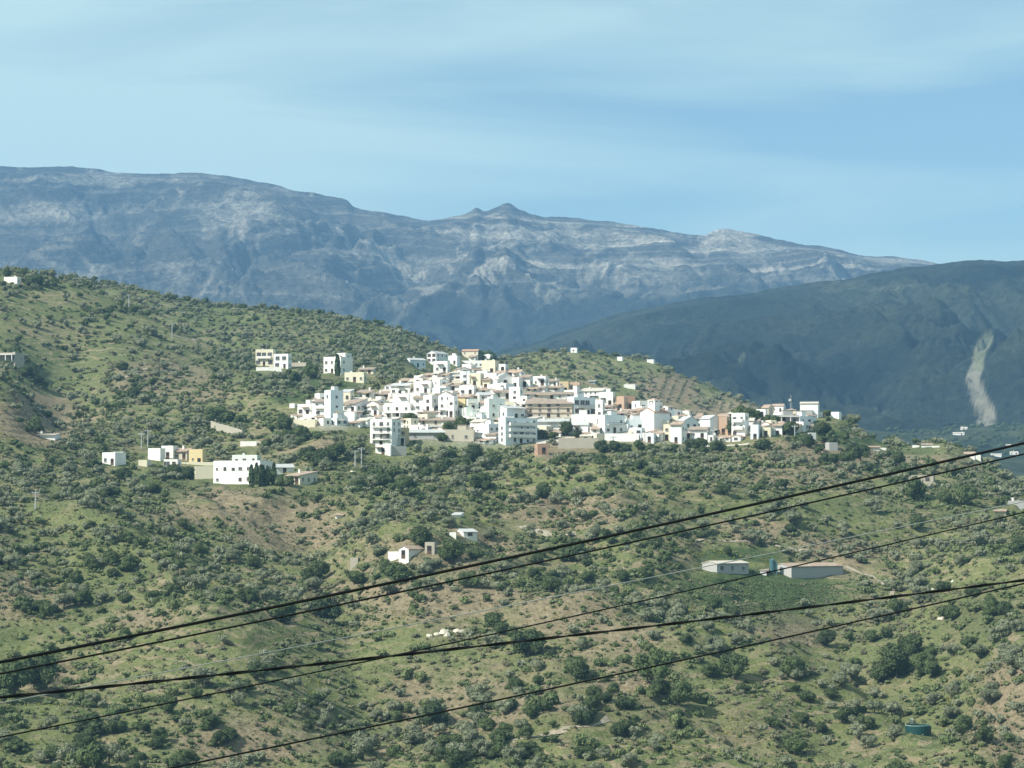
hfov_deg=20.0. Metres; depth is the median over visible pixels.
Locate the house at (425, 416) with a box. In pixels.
[419,414,435,418]
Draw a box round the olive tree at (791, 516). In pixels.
[784,510,801,524]
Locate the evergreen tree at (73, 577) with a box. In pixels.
[66,572,84,584]
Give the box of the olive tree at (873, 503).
[862,496,880,510]
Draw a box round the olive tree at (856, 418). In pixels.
[846,413,860,425]
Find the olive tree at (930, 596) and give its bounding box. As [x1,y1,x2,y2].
[920,591,933,599]
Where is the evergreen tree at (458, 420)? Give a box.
[453,416,466,426]
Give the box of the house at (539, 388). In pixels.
[525,384,548,391]
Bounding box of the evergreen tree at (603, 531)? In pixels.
[599,528,612,535]
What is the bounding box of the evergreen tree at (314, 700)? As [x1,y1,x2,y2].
[306,694,320,707]
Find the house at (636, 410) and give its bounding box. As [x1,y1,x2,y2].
[630,408,642,412]
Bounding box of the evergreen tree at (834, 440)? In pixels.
[826,438,840,444]
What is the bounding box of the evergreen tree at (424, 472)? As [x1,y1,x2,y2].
[417,467,431,479]
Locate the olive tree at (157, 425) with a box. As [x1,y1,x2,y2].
[151,421,166,431]
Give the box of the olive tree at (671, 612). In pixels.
[666,609,679,616]
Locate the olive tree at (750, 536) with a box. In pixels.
[743,532,757,542]
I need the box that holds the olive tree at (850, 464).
[843,460,856,472]
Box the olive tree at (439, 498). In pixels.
[430,494,445,501]
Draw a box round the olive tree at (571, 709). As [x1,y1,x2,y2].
[566,703,588,718]
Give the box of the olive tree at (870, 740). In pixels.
[858,735,877,748]
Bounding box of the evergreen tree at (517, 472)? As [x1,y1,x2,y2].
[511,468,523,477]
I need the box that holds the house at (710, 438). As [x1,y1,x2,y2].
[708,433,718,442]
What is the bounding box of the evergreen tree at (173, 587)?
[164,583,185,593]
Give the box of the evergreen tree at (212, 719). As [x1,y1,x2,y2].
[203,713,221,727]
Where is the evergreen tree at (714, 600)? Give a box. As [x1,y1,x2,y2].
[707,594,723,607]
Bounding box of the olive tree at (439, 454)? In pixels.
[432,448,447,461]
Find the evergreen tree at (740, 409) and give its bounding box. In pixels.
[730,404,757,418]
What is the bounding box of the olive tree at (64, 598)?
[53,592,74,608]
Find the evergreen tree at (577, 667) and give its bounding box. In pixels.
[564,656,588,679]
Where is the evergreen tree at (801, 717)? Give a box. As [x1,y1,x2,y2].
[795,712,809,722]
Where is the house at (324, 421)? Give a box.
[318,418,331,425]
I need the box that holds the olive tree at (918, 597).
[912,591,925,603]
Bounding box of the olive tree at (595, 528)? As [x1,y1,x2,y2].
[587,523,600,537]
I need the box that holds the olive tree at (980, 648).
[969,643,988,659]
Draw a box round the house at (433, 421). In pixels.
[419,415,466,425]
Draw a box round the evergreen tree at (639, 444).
[633,439,644,450]
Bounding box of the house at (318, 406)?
[313,399,323,414]
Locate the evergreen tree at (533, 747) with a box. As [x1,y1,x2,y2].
[516,741,543,755]
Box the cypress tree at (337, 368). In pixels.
[334,354,340,375]
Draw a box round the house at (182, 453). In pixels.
[174,446,192,460]
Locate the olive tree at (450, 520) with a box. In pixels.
[440,516,456,528]
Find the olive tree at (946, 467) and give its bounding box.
[942,463,956,472]
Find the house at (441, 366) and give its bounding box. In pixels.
[433,361,449,372]
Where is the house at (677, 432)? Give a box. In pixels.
[669,421,685,443]
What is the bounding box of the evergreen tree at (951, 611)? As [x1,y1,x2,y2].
[944,605,959,619]
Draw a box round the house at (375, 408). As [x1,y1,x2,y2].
[366,401,383,415]
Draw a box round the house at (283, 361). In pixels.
[274,354,291,368]
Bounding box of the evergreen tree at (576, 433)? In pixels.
[571,430,581,436]
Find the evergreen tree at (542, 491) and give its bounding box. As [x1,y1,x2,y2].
[534,486,551,497]
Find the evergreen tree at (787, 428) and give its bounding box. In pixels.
[782,421,800,434]
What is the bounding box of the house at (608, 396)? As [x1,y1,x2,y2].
[599,388,614,404]
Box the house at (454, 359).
[448,353,459,366]
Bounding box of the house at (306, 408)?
[297,399,311,413]
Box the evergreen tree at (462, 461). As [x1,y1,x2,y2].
[453,457,470,467]
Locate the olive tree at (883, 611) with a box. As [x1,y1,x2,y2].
[874,607,887,616]
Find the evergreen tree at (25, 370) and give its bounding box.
[17,364,35,377]
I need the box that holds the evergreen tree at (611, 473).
[605,468,617,477]
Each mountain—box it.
[0,166,937,352]
[495,260,1023,432]
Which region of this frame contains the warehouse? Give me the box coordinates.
[409,429,444,439]
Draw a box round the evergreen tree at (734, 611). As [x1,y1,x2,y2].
[728,607,740,617]
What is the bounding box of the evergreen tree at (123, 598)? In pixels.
[118,594,128,603]
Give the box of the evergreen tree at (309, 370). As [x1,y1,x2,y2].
[303,364,318,378]
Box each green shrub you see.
[0,687,13,693]
[0,691,10,700]
[2,740,18,750]
[3,763,15,767]
[4,711,20,719]
[5,698,19,705]
[7,649,20,656]
[11,600,22,608]
[15,545,32,553]
[39,682,49,688]
[41,743,58,750]
[42,696,57,704]
[43,641,57,650]
[57,664,64,671]
[59,569,69,578]
[61,676,73,683]
[62,752,74,763]
[65,764,77,767]
[67,691,84,703]
[72,662,84,669]
[79,699,97,707]
[94,533,105,540]
[95,763,109,767]
[102,708,116,714]
[107,615,118,622]
[108,702,128,707]
[113,705,128,711]
[119,633,127,643]
[126,745,137,753]
[134,690,150,701]
[136,707,146,712]
[142,521,155,530]
[162,548,172,556]
[164,686,178,694]
[169,599,181,609]
[178,725,191,732]
[181,680,194,687]
[191,592,203,599]
[192,708,205,717]
[204,545,210,553]
[217,587,233,595]
[220,592,234,601]
[227,676,244,683]
[259,697,271,704]
[272,705,285,712]
[297,697,309,704]
[300,580,310,588]
[312,642,323,649]
[313,690,327,699]
[325,636,335,644]
[335,727,352,734]
[337,591,345,601]
[342,741,354,749]
[356,562,368,570]
[358,718,370,725]
[375,649,387,655]
[390,710,402,719]
[392,533,403,541]
[400,668,413,679]
[401,701,414,711]
[406,607,422,614]
[407,644,418,649]
[413,670,427,682]
[418,641,430,649]
[418,698,429,707]
[428,756,439,762]
[458,709,467,716]
[459,639,472,645]
[469,625,481,632]
[503,756,517,766]
[505,731,510,739]
[512,577,524,584]
[520,665,531,672]
[523,576,532,583]
[524,696,541,704]
[527,685,543,694]
[535,750,547,759]
[542,691,558,703]
[553,761,569,767]
[571,733,587,745]
[574,578,584,585]
[586,736,601,748]
[593,657,603,665]
[599,550,612,557]
[600,657,610,665]
[600,672,611,681]
[613,747,627,757]
[615,653,632,662]
[621,586,633,594]
[626,529,634,537]
[626,701,639,709]
[627,521,638,527]
[627,695,636,701]
[634,685,645,694]
[637,738,648,745]
[640,640,653,650]
[641,548,653,556]
[645,689,655,697]
[647,615,662,622]
[663,680,671,687]
[664,650,675,658]
[668,671,679,682]
[668,713,686,726]
[668,729,677,737]
[676,729,689,738]
[679,651,691,658]
[683,725,694,732]
[690,689,700,701]
[690,728,705,737]
[699,694,714,701]
[715,607,726,611]
[857,706,867,711]
[861,585,873,593]
[889,715,900,723]
[889,758,910,767]
[904,708,912,714]
[914,668,922,676]
[915,705,927,714]
[938,716,953,725]
[940,634,951,640]
[941,735,956,744]
[951,666,962,676]
[965,696,975,706]
[968,603,981,611]
[971,754,984,762]
[974,716,987,725]
[981,613,992,623]
[1001,548,1012,554]
[1010,609,1020,614]
[1011,676,1022,682]
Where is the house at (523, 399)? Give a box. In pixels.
[520,396,529,406]
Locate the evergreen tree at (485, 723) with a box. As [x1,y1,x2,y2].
[476,716,495,730]
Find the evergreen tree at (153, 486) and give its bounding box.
[148,482,161,492]
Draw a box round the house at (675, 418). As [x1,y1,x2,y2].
[672,416,682,420]
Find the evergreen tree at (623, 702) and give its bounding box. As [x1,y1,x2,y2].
[613,695,635,710]
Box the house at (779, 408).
[772,404,785,412]
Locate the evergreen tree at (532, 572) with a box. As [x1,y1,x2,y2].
[527,567,541,576]
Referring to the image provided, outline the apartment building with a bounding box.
[499,417,536,445]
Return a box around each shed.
[138,460,152,466]
[334,513,344,518]
[451,512,463,517]
[475,431,481,436]
[701,560,748,573]
[778,562,843,577]
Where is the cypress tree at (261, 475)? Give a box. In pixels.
[257,464,264,486]
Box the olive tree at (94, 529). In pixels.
[90,526,101,535]
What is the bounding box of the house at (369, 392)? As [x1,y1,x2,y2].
[356,387,375,397]
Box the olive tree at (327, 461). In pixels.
[318,456,332,470]
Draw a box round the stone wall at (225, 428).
[211,421,242,437]
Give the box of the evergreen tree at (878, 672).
[869,663,895,683]
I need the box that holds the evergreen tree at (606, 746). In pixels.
[595,744,609,757]
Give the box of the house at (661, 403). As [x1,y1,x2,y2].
[650,402,662,407]
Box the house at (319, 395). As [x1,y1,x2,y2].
[315,393,323,398]
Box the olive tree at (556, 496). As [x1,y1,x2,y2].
[547,491,564,504]
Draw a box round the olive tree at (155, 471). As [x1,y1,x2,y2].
[149,468,164,476]
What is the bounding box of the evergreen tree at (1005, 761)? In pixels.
[996,754,1012,767]
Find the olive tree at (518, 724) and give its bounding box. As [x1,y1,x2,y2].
[513,718,529,728]
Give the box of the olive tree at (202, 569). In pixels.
[195,566,207,573]
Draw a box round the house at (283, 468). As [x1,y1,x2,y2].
[276,464,294,474]
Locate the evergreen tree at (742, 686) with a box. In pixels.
[735,682,751,692]
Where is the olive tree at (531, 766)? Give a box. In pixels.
[524,763,537,767]
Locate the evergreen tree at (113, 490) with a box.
[107,485,121,496]
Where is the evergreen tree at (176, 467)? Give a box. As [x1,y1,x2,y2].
[164,463,182,478]
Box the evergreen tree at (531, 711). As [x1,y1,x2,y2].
[524,704,540,718]
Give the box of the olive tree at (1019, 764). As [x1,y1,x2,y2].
[1013,762,1023,767]
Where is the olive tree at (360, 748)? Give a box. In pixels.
[349,740,372,760]
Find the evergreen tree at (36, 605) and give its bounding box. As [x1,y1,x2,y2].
[31,600,40,611]
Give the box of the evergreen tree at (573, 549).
[561,545,580,561]
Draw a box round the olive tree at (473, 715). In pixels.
[465,711,485,721]
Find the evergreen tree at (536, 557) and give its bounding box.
[529,553,544,564]
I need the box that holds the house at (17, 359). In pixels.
[0,352,23,367]
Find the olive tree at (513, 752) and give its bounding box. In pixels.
[500,744,525,762]
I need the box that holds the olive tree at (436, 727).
[432,722,446,734]
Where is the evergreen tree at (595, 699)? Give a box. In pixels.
[581,695,601,706]
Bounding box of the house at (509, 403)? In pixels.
[505,402,516,404]
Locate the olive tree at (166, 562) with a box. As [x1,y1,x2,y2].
[157,558,170,567]
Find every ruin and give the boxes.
[350,558,359,570]
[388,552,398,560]
[425,542,436,554]
[909,475,934,484]
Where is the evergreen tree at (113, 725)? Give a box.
[103,719,127,732]
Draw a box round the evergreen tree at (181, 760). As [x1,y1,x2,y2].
[169,756,190,767]
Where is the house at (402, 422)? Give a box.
[400,418,405,426]
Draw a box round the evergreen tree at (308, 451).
[298,445,316,457]
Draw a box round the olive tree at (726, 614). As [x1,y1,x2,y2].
[721,612,735,622]
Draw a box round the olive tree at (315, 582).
[305,576,323,591]
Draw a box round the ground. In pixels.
[0,270,1023,767]
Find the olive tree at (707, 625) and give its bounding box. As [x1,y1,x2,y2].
[700,621,715,631]
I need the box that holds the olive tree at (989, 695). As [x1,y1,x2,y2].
[979,688,1000,705]
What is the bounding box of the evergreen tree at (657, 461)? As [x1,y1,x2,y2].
[652,459,663,469]
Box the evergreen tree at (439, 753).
[433,746,446,760]
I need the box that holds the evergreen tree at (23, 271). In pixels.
[20,269,27,274]
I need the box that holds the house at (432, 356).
[426,351,448,364]
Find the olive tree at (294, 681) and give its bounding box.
[285,676,302,689]
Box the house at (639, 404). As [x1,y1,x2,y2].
[632,401,647,408]
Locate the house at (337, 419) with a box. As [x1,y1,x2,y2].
[331,413,347,424]
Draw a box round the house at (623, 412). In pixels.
[617,408,629,418]
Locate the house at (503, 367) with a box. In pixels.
[499,364,507,370]
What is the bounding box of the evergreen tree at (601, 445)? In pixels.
[594,439,608,452]
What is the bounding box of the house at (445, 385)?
[440,383,453,387]
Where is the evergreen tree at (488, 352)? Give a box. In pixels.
[483,350,494,354]
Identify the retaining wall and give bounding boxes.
[195,466,212,478]
[392,446,406,455]
[558,438,598,448]
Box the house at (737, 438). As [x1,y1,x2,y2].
[731,435,745,441]
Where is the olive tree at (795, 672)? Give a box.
[790,666,803,680]
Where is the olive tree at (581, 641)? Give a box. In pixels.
[576,636,589,648]
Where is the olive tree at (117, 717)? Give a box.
[104,714,120,721]
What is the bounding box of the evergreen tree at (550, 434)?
[546,431,557,438]
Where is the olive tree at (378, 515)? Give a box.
[372,512,381,518]
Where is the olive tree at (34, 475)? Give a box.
[27,472,39,478]
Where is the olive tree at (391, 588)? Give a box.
[379,580,396,593]
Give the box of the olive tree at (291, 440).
[283,437,296,447]
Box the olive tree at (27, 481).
[17,476,32,487]
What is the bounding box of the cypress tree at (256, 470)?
[254,462,258,484]
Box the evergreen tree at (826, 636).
[816,627,836,646]
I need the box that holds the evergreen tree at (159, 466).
[153,464,164,468]
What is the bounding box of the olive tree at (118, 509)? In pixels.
[110,504,125,514]
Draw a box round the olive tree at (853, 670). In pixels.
[839,662,862,682]
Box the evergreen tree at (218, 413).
[203,405,231,421]
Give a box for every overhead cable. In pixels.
[0,442,1023,663]
[0,453,1023,674]
[0,501,1023,702]
[0,512,1023,737]
[0,579,1023,698]
[168,583,1023,767]
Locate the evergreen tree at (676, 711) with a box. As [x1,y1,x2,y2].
[667,708,684,716]
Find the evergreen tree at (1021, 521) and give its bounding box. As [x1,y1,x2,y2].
[1017,518,1023,525]
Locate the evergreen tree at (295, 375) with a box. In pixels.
[289,371,302,381]
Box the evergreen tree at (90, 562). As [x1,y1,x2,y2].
[83,556,101,569]
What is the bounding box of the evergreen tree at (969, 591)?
[964,587,980,598]
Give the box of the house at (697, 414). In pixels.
[691,413,703,416]
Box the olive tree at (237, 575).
[230,573,241,582]
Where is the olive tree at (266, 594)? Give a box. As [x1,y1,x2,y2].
[258,588,276,601]
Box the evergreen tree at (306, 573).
[300,567,314,579]
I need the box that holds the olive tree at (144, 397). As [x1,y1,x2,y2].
[137,393,150,403]
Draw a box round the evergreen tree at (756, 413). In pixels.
[750,408,764,419]
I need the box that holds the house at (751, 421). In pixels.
[749,418,755,424]
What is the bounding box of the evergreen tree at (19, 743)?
[11,738,29,750]
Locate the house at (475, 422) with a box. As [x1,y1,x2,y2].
[470,417,488,429]
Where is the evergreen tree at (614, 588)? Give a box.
[609,585,619,591]
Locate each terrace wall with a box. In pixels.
[256,367,281,371]
[293,419,317,428]
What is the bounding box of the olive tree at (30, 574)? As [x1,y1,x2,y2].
[24,569,36,578]
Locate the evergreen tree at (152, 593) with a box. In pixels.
[143,589,163,602]
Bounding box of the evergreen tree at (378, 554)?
[373,551,383,556]
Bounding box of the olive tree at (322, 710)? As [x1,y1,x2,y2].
[319,708,330,714]
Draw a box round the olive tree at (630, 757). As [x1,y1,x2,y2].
[620,752,638,767]
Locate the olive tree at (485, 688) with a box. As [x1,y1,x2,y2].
[478,684,489,692]
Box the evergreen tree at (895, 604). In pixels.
[887,598,908,615]
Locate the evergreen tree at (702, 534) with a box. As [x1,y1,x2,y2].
[696,530,710,537]
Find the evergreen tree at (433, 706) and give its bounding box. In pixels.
[416,700,450,726]
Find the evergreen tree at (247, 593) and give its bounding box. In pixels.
[237,586,256,603]
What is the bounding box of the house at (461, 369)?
[453,367,470,370]
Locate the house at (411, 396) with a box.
[410,393,427,402]
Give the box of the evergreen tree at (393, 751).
[386,744,403,758]
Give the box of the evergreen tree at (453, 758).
[444,748,462,767]
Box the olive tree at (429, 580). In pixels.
[422,576,439,588]
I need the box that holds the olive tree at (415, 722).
[412,714,421,728]
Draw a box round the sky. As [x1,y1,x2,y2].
[0,0,1023,263]
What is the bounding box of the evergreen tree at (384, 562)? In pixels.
[378,558,390,576]
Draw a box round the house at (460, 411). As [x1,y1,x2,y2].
[458,408,463,415]
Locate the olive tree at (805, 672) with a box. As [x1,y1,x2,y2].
[802,668,809,677]
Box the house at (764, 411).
[756,409,767,414]
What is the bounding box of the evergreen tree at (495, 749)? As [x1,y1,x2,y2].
[487,741,505,758]
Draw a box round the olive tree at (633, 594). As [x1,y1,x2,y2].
[630,591,642,598]
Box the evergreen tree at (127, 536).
[118,532,135,542]
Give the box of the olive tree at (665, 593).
[655,590,673,599]
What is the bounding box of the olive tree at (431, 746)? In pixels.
[424,740,441,751]
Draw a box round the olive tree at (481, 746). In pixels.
[472,737,492,755]
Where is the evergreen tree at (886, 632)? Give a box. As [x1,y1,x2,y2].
[880,627,893,638]
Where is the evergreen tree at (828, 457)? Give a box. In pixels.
[816,452,839,464]
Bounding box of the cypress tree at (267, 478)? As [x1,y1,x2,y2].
[265,465,270,485]
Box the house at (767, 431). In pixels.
[762,427,773,436]
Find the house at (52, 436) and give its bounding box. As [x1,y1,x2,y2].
[37,431,60,439]
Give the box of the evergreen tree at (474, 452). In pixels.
[465,444,483,462]
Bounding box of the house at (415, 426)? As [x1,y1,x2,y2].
[409,423,429,428]
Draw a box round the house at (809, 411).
[800,410,812,414]
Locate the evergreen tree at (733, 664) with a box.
[719,653,749,679]
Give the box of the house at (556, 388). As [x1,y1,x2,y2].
[548,386,563,391]
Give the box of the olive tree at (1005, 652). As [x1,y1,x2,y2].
[1000,648,1017,661]
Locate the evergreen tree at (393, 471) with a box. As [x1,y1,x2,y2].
[386,465,408,477]
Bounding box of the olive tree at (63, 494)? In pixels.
[54,490,68,499]
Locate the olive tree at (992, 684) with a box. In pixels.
[985,680,998,688]
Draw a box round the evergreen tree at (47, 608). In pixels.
[39,602,55,616]
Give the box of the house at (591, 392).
[582,387,605,398]
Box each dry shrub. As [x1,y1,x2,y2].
[139,730,147,735]
[147,385,156,389]
[177,568,184,574]
[193,646,204,653]
[222,687,234,693]
[223,639,233,644]
[284,661,294,665]
[291,656,302,662]
[299,724,306,729]
[334,741,344,745]
[377,715,386,721]
[438,656,448,662]
[703,753,711,758]
[715,699,722,704]
[717,736,726,742]
[757,667,769,674]
[769,733,781,739]
[782,686,790,690]
[915,613,923,617]
[957,735,965,739]
[966,735,976,742]
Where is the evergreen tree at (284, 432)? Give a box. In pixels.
[281,429,297,438]
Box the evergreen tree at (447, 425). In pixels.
[442,421,456,429]
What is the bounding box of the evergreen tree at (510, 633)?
[506,625,519,636]
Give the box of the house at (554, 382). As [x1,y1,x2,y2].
[549,378,559,385]
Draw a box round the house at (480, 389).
[476,385,490,391]
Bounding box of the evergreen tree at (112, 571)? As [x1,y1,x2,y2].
[107,568,118,576]
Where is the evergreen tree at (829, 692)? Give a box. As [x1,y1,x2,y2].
[824,687,836,698]
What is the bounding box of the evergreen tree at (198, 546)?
[192,541,205,554]
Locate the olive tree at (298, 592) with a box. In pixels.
[287,585,307,600]
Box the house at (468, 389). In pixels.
[459,384,476,393]
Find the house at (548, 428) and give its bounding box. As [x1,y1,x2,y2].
[537,426,552,431]
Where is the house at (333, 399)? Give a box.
[324,386,342,417]
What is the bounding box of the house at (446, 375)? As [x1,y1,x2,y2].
[439,373,450,378]
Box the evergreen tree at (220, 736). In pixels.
[210,730,227,746]
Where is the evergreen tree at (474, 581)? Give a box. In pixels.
[457,570,481,587]
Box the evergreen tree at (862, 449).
[852,443,870,460]
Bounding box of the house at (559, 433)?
[555,430,562,436]
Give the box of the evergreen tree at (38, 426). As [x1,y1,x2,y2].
[29,419,43,433]
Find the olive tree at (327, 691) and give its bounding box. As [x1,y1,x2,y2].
[316,687,332,695]
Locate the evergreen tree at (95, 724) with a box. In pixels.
[72,713,102,730]
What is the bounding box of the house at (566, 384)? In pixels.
[559,381,569,389]
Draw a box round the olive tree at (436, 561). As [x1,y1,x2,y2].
[427,557,442,567]
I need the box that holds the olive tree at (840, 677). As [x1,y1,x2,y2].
[830,670,848,687]
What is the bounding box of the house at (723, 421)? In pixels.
[719,417,728,435]
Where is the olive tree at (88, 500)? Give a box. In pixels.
[76,493,97,507]
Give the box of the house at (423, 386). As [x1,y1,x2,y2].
[414,380,431,392]
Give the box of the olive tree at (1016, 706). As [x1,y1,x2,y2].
[1005,700,1023,713]
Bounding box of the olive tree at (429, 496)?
[425,491,435,502]
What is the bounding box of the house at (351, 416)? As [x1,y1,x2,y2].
[342,412,356,421]
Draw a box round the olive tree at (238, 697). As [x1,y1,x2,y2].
[229,692,247,706]
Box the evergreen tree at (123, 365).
[114,361,128,369]
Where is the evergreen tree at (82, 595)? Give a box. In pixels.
[71,589,93,605]
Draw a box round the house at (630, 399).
[626,396,634,408]
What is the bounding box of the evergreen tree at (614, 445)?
[607,440,619,451]
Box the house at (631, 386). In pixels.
[624,383,636,388]
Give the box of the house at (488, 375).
[484,373,498,377]
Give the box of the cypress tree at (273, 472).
[270,463,276,484]
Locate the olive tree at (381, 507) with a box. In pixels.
[373,502,390,513]
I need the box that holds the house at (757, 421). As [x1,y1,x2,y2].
[755,418,760,424]
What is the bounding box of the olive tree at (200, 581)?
[189,574,211,591]
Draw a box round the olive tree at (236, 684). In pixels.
[230,680,244,691]
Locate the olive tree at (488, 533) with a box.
[481,528,494,539]
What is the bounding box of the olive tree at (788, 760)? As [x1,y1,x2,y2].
[778,754,798,767]
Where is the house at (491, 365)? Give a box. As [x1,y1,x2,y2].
[482,359,497,371]
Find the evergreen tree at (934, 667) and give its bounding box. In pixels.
[922,660,942,676]
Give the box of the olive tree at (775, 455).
[768,450,784,462]
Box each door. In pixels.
[401,550,404,558]
[427,546,430,553]
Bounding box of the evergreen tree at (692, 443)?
[684,439,698,448]
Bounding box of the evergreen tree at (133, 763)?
[125,759,140,767]
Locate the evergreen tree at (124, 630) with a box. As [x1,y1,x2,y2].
[119,626,132,638]
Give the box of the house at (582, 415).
[571,409,594,423]
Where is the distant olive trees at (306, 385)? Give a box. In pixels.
[0,265,1023,767]
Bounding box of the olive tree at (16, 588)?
[6,582,23,594]
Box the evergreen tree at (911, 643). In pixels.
[897,633,923,657]
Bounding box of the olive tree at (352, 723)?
[344,719,362,727]
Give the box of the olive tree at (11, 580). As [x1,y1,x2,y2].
[5,576,19,585]
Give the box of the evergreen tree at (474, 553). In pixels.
[466,547,484,559]
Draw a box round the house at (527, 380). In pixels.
[520,374,533,386]
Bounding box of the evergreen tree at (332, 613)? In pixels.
[309,593,341,619]
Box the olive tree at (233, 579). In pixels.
[227,573,237,582]
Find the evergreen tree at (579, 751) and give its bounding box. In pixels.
[572,745,595,758]
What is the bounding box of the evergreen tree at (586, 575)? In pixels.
[577,571,596,581]
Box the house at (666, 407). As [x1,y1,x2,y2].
[661,405,675,409]
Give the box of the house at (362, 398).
[354,397,368,403]
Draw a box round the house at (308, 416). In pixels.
[303,414,323,418]
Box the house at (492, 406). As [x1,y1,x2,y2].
[484,394,504,419]
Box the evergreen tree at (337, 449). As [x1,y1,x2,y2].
[326,442,346,460]
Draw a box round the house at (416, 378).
[414,374,426,380]
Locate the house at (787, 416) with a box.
[770,410,800,422]
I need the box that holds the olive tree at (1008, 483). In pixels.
[1004,480,1019,488]
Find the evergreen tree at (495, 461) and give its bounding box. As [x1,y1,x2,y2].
[484,453,501,466]
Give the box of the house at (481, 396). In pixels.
[475,392,492,400]
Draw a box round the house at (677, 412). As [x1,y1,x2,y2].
[675,410,680,414]
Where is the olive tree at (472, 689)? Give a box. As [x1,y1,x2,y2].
[465,684,483,701]
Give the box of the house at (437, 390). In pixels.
[432,388,449,393]
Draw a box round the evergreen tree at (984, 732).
[973,725,993,741]
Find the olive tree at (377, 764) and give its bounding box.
[366,761,383,767]
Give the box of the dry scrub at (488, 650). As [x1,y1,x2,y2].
[0,268,1023,767]
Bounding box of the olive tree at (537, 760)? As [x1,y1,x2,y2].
[528,756,543,766]
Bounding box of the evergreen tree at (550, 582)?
[541,575,560,591]
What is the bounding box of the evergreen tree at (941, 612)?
[938,603,958,618]
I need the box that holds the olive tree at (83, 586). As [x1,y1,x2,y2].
[77,583,88,591]
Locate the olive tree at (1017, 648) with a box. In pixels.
[1006,643,1022,653]
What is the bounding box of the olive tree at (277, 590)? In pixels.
[271,587,281,600]
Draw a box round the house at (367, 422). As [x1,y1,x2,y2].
[356,418,370,426]
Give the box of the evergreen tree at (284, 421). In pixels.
[274,415,293,429]
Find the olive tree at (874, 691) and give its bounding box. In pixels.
[868,686,881,697]
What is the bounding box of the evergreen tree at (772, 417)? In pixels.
[762,414,779,421]
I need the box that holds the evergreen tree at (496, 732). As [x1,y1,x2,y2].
[489,728,505,742]
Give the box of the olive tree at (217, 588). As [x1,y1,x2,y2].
[213,586,224,590]
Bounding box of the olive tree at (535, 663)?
[529,657,542,671]
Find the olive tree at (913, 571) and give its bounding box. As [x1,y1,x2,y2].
[905,567,918,576]
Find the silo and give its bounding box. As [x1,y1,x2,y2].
[770,558,777,573]
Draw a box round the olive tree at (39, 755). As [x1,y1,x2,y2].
[33,749,45,762]
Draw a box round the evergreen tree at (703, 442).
[695,437,708,448]
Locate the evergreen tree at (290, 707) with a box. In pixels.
[282,702,297,712]
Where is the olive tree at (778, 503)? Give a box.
[769,497,783,506]
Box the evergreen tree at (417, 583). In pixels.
[413,580,421,586]
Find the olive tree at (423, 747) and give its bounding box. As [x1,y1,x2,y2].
[421,738,436,754]
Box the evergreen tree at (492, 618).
[484,611,503,628]
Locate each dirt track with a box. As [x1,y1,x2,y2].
[511,715,609,742]
[517,525,575,537]
[696,537,825,555]
[844,565,894,599]
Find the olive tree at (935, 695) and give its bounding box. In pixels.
[927,692,944,702]
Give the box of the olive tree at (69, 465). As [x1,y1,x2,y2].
[61,460,77,472]
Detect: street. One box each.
[534,437,577,443]
[707,443,748,446]
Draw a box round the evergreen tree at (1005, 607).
[996,601,1013,616]
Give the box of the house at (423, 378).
[419,377,429,380]
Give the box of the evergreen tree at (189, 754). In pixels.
[169,748,197,761]
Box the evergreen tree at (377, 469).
[363,465,384,479]
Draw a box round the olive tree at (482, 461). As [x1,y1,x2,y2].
[475,455,490,468]
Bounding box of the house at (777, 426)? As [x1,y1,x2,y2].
[772,422,784,434]
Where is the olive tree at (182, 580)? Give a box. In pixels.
[176,575,190,588]
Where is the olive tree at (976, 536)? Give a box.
[970,531,985,546]
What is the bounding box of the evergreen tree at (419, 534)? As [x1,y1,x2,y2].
[408,525,432,545]
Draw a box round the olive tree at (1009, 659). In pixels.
[1003,654,1019,668]
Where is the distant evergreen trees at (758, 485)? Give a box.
[0,267,1023,767]
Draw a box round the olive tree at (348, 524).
[343,520,355,530]
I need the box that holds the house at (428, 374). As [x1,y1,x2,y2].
[418,373,432,376]
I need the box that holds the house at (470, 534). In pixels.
[456,529,477,540]
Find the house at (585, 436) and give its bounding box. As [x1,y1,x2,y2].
[580,434,592,437]
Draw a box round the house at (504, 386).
[492,382,513,389]
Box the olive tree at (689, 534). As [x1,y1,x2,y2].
[683,528,692,537]
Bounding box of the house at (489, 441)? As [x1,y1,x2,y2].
[478,438,497,444]
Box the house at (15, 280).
[4,276,20,283]
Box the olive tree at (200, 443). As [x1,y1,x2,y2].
[194,438,207,448]
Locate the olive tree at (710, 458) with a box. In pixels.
[704,454,718,464]
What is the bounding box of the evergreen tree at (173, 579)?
[171,575,179,584]
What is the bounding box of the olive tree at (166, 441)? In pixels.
[160,437,174,445]
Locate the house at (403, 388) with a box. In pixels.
[389,381,412,393]
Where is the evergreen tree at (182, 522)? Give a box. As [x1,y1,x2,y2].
[177,518,187,526]
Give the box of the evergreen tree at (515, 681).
[507,676,524,691]
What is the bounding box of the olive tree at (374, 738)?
[369,734,378,743]
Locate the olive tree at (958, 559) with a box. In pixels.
[953,554,965,566]
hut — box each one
[289,403,296,407]
[534,444,548,454]
[571,348,577,352]
[647,359,654,363]
[825,442,837,450]
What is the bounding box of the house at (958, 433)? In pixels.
[953,432,964,434]
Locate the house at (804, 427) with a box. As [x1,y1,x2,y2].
[796,422,809,431]
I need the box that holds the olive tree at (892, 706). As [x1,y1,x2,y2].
[883,700,904,715]
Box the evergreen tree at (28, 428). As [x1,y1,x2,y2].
[23,425,34,431]
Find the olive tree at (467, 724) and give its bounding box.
[458,720,474,732]
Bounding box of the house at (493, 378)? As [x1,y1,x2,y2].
[491,377,500,383]
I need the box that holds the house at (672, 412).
[667,410,674,420]
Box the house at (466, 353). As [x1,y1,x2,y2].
[462,349,479,360]
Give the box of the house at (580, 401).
[567,393,595,413]

